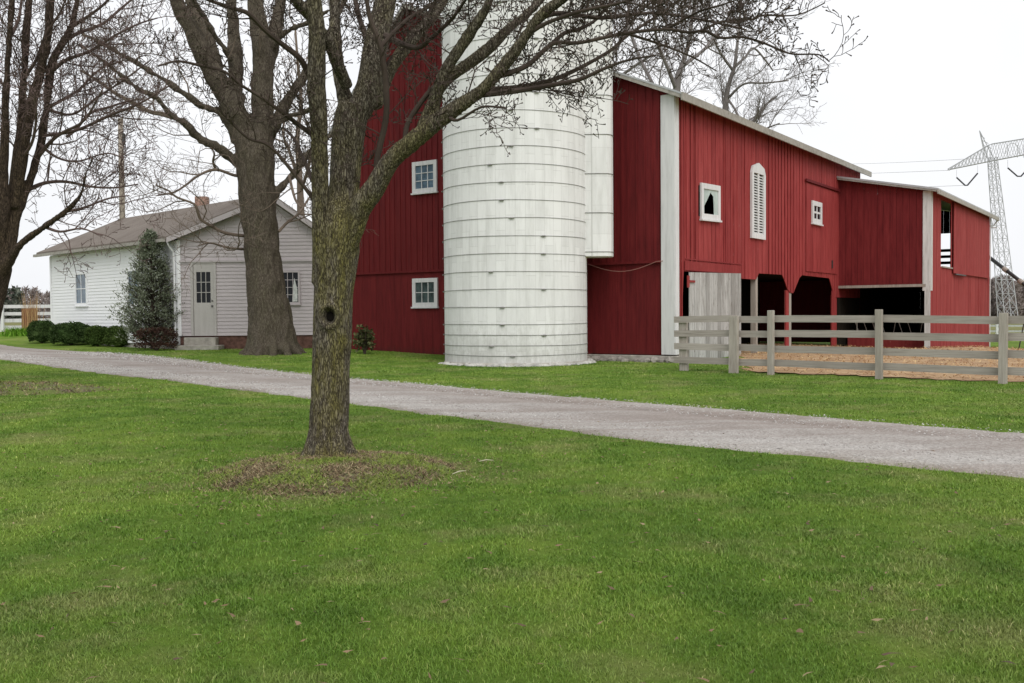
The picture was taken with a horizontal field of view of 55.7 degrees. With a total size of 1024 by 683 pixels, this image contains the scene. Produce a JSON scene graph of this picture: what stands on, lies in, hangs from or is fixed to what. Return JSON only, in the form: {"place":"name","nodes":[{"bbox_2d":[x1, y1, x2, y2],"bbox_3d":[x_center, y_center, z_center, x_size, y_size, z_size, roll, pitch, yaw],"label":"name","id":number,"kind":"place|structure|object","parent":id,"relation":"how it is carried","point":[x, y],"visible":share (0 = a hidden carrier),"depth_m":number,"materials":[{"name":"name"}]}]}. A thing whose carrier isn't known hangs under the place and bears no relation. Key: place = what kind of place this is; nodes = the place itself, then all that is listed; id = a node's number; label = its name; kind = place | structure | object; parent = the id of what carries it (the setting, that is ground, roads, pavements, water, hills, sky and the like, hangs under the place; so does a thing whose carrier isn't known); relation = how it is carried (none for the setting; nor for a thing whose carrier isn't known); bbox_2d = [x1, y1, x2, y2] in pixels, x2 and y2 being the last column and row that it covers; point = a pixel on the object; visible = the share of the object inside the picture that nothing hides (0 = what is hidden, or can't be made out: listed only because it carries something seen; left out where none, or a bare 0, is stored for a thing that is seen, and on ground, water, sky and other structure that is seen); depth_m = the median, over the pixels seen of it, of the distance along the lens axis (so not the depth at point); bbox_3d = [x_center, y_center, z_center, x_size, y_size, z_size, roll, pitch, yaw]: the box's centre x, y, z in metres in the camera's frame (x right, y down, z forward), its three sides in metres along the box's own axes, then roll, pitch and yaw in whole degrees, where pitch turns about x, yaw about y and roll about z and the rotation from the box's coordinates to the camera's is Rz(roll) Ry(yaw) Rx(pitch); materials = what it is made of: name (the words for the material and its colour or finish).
{"place":"outdoors","nodes":[
{"label":"outdoors","id":0,"kind":"place"},
{"bbox_2d":[0,329,1023,682],"bbox_3d":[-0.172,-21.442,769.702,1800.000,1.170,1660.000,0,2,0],"label":"lawn","id":1,"kind":"structure","parent":0,"point":[156,645],"depth_m":5.79,"materials":[{"name":"plant"}]},
{"bbox_2d":[0,326,26,336],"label":"green plant","id":2,"kind":"object","parent":1,"relation":"on","point":[15,331],"visible":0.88,"depth_m":42.69,"materials":[{"name":"green plant"}]},
{"bbox_2d":[0,305,50,331],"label":"white fence","id":3,"kind":"object","parent":1,"relation":"on","point":[2,321],"visible":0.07,"depth_m":46.08,"materials":[{"name":"paint"}]},
{"bbox_2d":[21,309,36,327],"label":"rusty barrel","id":4,"kind":"object","parent":1,"relation":"on","point":[25,315],"visible":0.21,"depth_m":44.43,"materials":[{"name":"brown metal"}]},
{"bbox_2d":[19,288,44,330],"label":"dry stalks","id":5,"kind":"object","parent":1,"relation":"on","point":[31,317],"visible":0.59,"depth_m":43.59,"materials":[{"name":"plant"}]},
{"bbox_2d":[26,319,53,342],"bbox_3d":[-19.110,-0.400,39.325,1.106,1.059,0.976,0,2,0],"label":"boxwood shrub","id":6,"kind":"object","parent":1,"relation":"on","point":[38,330],"visible":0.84,"depth_m":39.01,"materials":[{"name":"green plant"}]},
{"bbox_2d":[48,321,89,344],"bbox_3d":[-17.446,-0.311,38.376,1.627,1.032,1.469,0,2,0],"label":"boxwood shrub","id":7,"kind":"object","parent":1,"relation":"on","point":[70,333],"visible":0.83,"depth_m":37.90,"materials":[{"name":"green plant"}]},
{"bbox_2d":[0,380,152,397],"bbox_3d":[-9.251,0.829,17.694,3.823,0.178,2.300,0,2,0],"label":"leaf bed","id":8,"kind":"object","parent":1,"relation":"on","point":[49,389],"visible":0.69,"depth_m":17.20,"materials":[{"name":"brown plant"}]},
{"bbox_2d":[84,324,106,345],"bbox_3d":[-16.011,-0.205,37.454,0.970,0.907,0.842,0,2,0],"label":"boxwood shrub","id":9,"kind":"object","parent":1,"relation":"on","point":[94,334],"visible":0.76,"depth_m":37.16,"materials":[{"name":"green plant"}]},
{"bbox_2d":[0,0,211,320],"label":"fruit tree","id":10,"kind":"object","parent":1,"relation":"on","point":[16,188],"visible":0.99,"depth_m":17.36,"materials":[{"name":"plant"}]},
{"bbox_2d":[103,325,127,346],"bbox_3d":[-14.932,-0.179,36.877,1.111,0.894,1.013,0,2,0],"label":"boxwood shrub","id":11,"kind":"object","parent":1,"relation":"on","point":[110,338],"visible":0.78,"depth_m":36.54,"materials":[{"name":"green plant"}]},
{"bbox_2d":[118,118,124,218],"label":"utility pole","id":12,"kind":"object","parent":1,"relation":"on","point":[122,213],"visible":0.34,"depth_m":51.65,"materials":[{"name":"brown wood"}]},
{"bbox_2d":[132,156,286,174],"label":"overhead wire","id":13,"kind":"object","parent":12,"relation":"attached to","point":[180,164],"visible":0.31,"depth_m":55.75,"materials":[{"name":"black metal"}]},
{"bbox_2d":[104,228,187,348],"bbox_3d":[-12.689,-1.786,33.840,3.003,4.341,2.793,0,2,0],"label":"conifer","id":14,"kind":"object","parent":1,"relation":"on","point":[147,288],"visible":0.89,"depth_m":33.63,"materials":[{"name":"green plant"}]},
{"bbox_2d":[132,326,178,350],"bbox_3d":[-12.085,-0.087,32.903,1.477,0.907,1.329,0,2,0],"label":"barberry shrub","id":15,"kind":"object","parent":1,"relation":"on","point":[156,345],"visible":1,"depth_m":32.66,"materials":[{"name":"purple plant"}]},
{"bbox_2d":[33,196,313,349],"bbox_3d":[-13.332,-2.621,37.426,16.171,6.146,4.570,1,2,43],"label":"farmhouse","id":16,"kind":"object","parent":1,"relation":"on","point":[215,316],"visible":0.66,"depth_m":33.79,"materials":[{"name":"beige wood"}]},
{"bbox_2d":[74,272,88,306],"bbox_3d":[-17.500,-2.114,39.330,1.240,1.407,0.090,1,2,44],"label":"window","id":17,"kind":"structure","parent":16,"relation":"in","point":[81,291],"depth_m":39.32,"materials":[{"name":"white glass"}]},
{"bbox_2d":[126,268,141,307],"bbox_3d":[-14.068,-1.980,36.038,1.150,1.475,0.090,1,2,44],"label":"window","id":18,"kind":"structure","parent":16,"relation":"in","point":[129,270],"depth_m":36.21,"materials":[{"name":"white"}]},
{"bbox_2d":[193,264,213,335],"bbox_3d":[-10.737,-1.451,33.749,0.692,2.505,0.100,0,2,0],"label":"door","id":19,"kind":"structure","parent":16,"relation":"in","point":[203,282],"depth_m":33.77,"materials":[{"name":"beige paint"}]},
{"bbox_2d":[283,271,300,304],"bbox_3d":[-7.714,-1.860,33.707,0.731,1.202,0.090,0,2,0],"label":"window","id":20,"kind":"structure","parent":16,"relation":"in","point":[292,278],"depth_m":33.72,"materials":[{"name":"beige glass"}]},
{"bbox_2d":[39,0,378,355],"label":"maple tree","id":21,"kind":"object","parent":1,"relation":"on","point":[271,331],"visible":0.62,"depth_m":28.72,"materials":[{"name":"brown plant"}]},
{"bbox_2d":[225,22,335,215],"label":"ash tree","id":22,"kind":"object","parent":1,"relation":"on","point":[301,194],"visible":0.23,"depth_m":47.60,"materials":[{"name":"grey plant"}]},
{"bbox_2d":[131,445,517,511],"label":"mulch","id":23,"kind":"object","parent":1,"relation":"on","point":[293,458],"visible":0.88,"depth_m":7.89,"materials":[{"name":"brown soil"}]},
{"bbox_2d":[352,324,376,353],"bbox_3d":[-4.441,-0.063,29.279,0.708,1.002,0.619,1,2,34],"label":"leafy shrub","id":24,"kind":"object","parent":1,"relation":"on","point":[364,339],"visible":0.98,"depth_m":29.20,"materials":[{"name":"green plant"}]},
{"bbox_2d":[114,0,867,457],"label":"pear tree","id":25,"kind":"object","parent":1,"relation":"on","point":[342,204],"visible":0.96,"depth_m":8.39,"materials":[{"name":"plant"}]},
{"bbox_2d":[0,366,1019,682],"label":"dead leaves","id":26,"kind":"object","parent":1,"relation":"on","point":[482,546],"visible":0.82,"depth_m":5.85,"materials":[{"name":"plant"}]},
{"bbox_2d":[438,0,613,366],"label":"silo","id":27,"kind":"object","parent":1,"relation":"on","point":[528,226],"visible":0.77,"depth_m":24.54,"materials":[{"name":"white paint"}]},
{"bbox_2d":[328,3,998,362],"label":"barn","id":28,"kind":"structure","parent":1,"relation":"on","point":[718,210],"depth_m":30.94,"materials":[{"name":"red painted wood"},{"name":"white painted wood"},{"name":"galvanised steel"}]},
{"bbox_2d":[411,159,437,194],"bbox_3d":[-2.763,-5.165,30.512,1.060,1.030,0.090,1,2,35],"label":"window","id":29,"kind":"structure","parent":28,"relation":"in","point":[424,173],"depth_m":30.52,"materials":[{"name":"white paint"}]},
{"bbox_2d":[411,278,438,307],"bbox_3d":[-2.765,-1.529,30.689,1.090,0.950,0.090,1,2,35],"label":"window","id":30,"kind":"structure","parent":28,"relation":"in","point":[424,290],"depth_m":30.69,"materials":[{"name":"white paint"}]},
{"bbox_2d":[588,261,661,271],"bbox_3d":[3.075,-2.038,26.496,2.304,0.259,0.020,1,2,35],"label":"cable","id":31,"kind":"object","parent":28,"relation":"attached to","point":[628,270],"visible":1,"depth_m":26.48,"materials":[{"name":"black rubber"}]},
{"bbox_2d":[699,183,721,222],"bbox_3d":[5.649,-3.933,27.504,0.090,1.091,1.390,1,2,35],"label":"window","id":32,"kind":"structure","parent":28,"relation":"in","point":[705,189],"depth_m":27.51,"materials":[{"name":"white paint"}]},
{"bbox_2d":[687,272,740,357],"bbox_3d":[5.818,-0.752,27.784,0.100,2.505,3.900,1,2,35],"label":"barn door","id":33,"kind":"structure","parent":28,"relation":"in","point":[710,294],"depth_m":27.63,"materials":[{"name":"grey wood"}]},
{"bbox_2d":[811,200,823,225],"bbox_3d":[11.098,-4.655,35.223,0.090,0.850,1.160,1,2,35],"label":"window","id":34,"kind":"structure","parent":28,"relation":"in","point":[816,207],"depth_m":35.13,"materials":[{"name":"white paint"}]},
{"bbox_2d":[805,178,840,273],"bbox_3d":[11.534,-4.183,35.911,0.085,3.260,4.000,1,2,35],"label":"hay door","id":35,"kind":"structure","parent":28,"relation":"in","point":[821,241],"depth_m":35.89,"materials":[{"name":"wood"}]},
{"bbox_2d":[674,309,1023,383],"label":"corral fence","id":36,"kind":"object","parent":1,"relation":"on","point":[1002,354],"visible":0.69,"depth_m":19.40,"materials":[{"name":"grey wood"}]},
{"bbox_2d":[855,322,922,332],"bbox_3d":[14.835,-0.270,37.888,2.861,1.367,0.233,1,2,35],"label":"hay rack","id":37,"kind":"object","parent":1,"relation":"on","point":[894,328],"visible":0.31,"depth_m":37.81,"materials":[{"name":"red wood"}]},
{"bbox_2d":[990,324,1023,333],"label":"paddock fence","id":38,"kind":"object","parent":1,"relation":"on","point":[997,328],"visible":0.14,"depth_m":60.54,"materials":[{"name":"white paint"}]},
{"bbox_2d":[0,345,1023,477],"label":"driveway","id":39,"kind":"structure","parent":0,"point":[991,449],"depth_m":11.82,"materials":[{"name":"grey gravel"}]},
{"bbox_2d":[0,0,1023,310],"label":"sky","id":40,"kind":"structure","parent":0,"point":[927,76],"materials":[{"name":"white"}]},
{"bbox_2d":[4,322,1023,333],"bbox_3d":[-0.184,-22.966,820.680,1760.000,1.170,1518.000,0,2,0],"label":"field","id":41,"kind":"structure","parent":0,"point":[20,324],"depth_m":90.45,"materials":[{"name":"green plant"}]},
{"bbox_2d":[4,286,24,318],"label":"evergreen woods","id":42,"kind":"object","parent":41,"relation":"on","point":[16,297],"visible":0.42,"depth_m":187.33,"materials":[{"name":"green plant"}]},
{"bbox_2d":[7,284,50,318],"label":"bare woods","id":43,"kind":"object","parent":41,"relation":"on","point":[45,299],"visible":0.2,"depth_m":202.59,"materials":[{"name":"plant"}]},
{"bbox_2d":[612,0,687,79],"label":"ash tree","id":44,"kind":"object","parent":41,"relation":"on","point":[635,65],"visible":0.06,"depth_m":69.57,"materials":[{"name":"plant"}]},
{"bbox_2d":[613,0,766,95],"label":"ash tree","id":45,"kind":"object","parent":41,"relation":"on","point":[676,83],"visible":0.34,"depth_m":62.16,"materials":[{"name":"grey plant"}]},
{"bbox_2d":[664,0,839,112],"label":"ash tree","id":46,"kind":"object","parent":41,"relation":"on","point":[727,96],"visible":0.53,"depth_m":70.19,"materials":[{"name":"grey plant"}]},
{"bbox_2d":[699,51,826,127],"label":"ash tree","id":47,"kind":"object","parent":41,"relation":"on","point":[758,114],"visible":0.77,"depth_m":76.14,"materials":[{"name":"plant"}]},
{"bbox_2d":[948,130,1023,315],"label":"transmission tower","id":48,"kind":"structure","parent":41,"relation":"on","point":[992,191],"depth_m":149.15,"materials":[{"name":"metal"}]},
{"bbox_2d":[863,157,989,163],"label":"power line","id":49,"kind":"object","parent":48,"relation":"attached to","point":[917,161],"visible":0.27,"depth_m":175.60,"materials":[{"name":"metal"}]},
{"bbox_2d":[989,280,1023,315],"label":"bare woods","id":50,"kind":"object","parent":41,"relation":"on","point":[1019,291],"visible":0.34,"depth_m":209.79,"materials":[{"name":"grey plant"}]},
{"bbox_2d":[739,344,1023,381],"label":"barnyard","id":51,"kind":"structure","parent":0,"point":[846,358],"depth_m":24.25,"materials":[{"name":"soil"}]},
{"bbox_2d":[740,342,1023,380],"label":"straw","id":52,"kind":"object","parent":51,"relation":"on","point":[942,347],"visible":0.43,"depth_m":25.64,"materials":[{"name":"plant"}]},
{"bbox_2d":[991,257,1023,348],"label":"grain auger","id":53,"kind":"object","parent":51,"relation":"on","point":[1020,281],"visible":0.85,"depth_m":45.75,"materials":[{"name":"metal"}]}
]}

